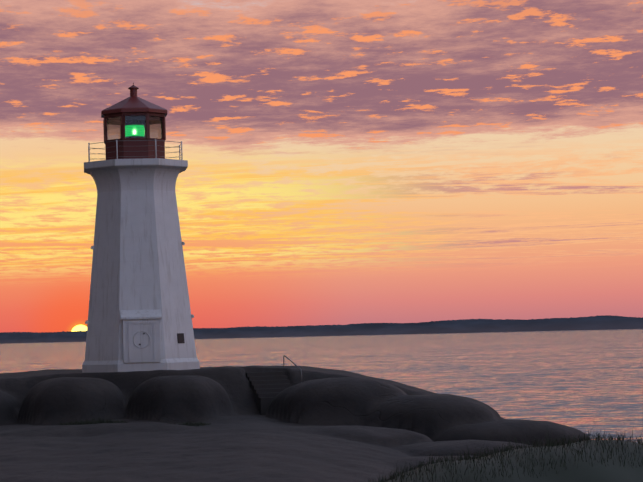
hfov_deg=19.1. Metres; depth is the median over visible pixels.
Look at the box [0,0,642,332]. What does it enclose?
sky
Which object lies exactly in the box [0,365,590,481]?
granite headland
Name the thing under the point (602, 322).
shore hills
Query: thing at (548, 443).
grass
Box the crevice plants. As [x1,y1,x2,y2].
[56,417,210,425]
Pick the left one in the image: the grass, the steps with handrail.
the steps with handrail
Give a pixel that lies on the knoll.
(585, 471)
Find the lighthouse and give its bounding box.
[82,83,199,372]
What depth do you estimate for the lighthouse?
98.25 m
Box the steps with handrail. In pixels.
[246,355,301,414]
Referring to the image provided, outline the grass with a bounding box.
[361,426,642,481]
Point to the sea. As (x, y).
(584, 381)
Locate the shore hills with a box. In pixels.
[0,315,642,343]
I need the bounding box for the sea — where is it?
[0,329,642,442]
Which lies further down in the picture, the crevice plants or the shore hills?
the crevice plants
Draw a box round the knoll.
[387,439,642,481]

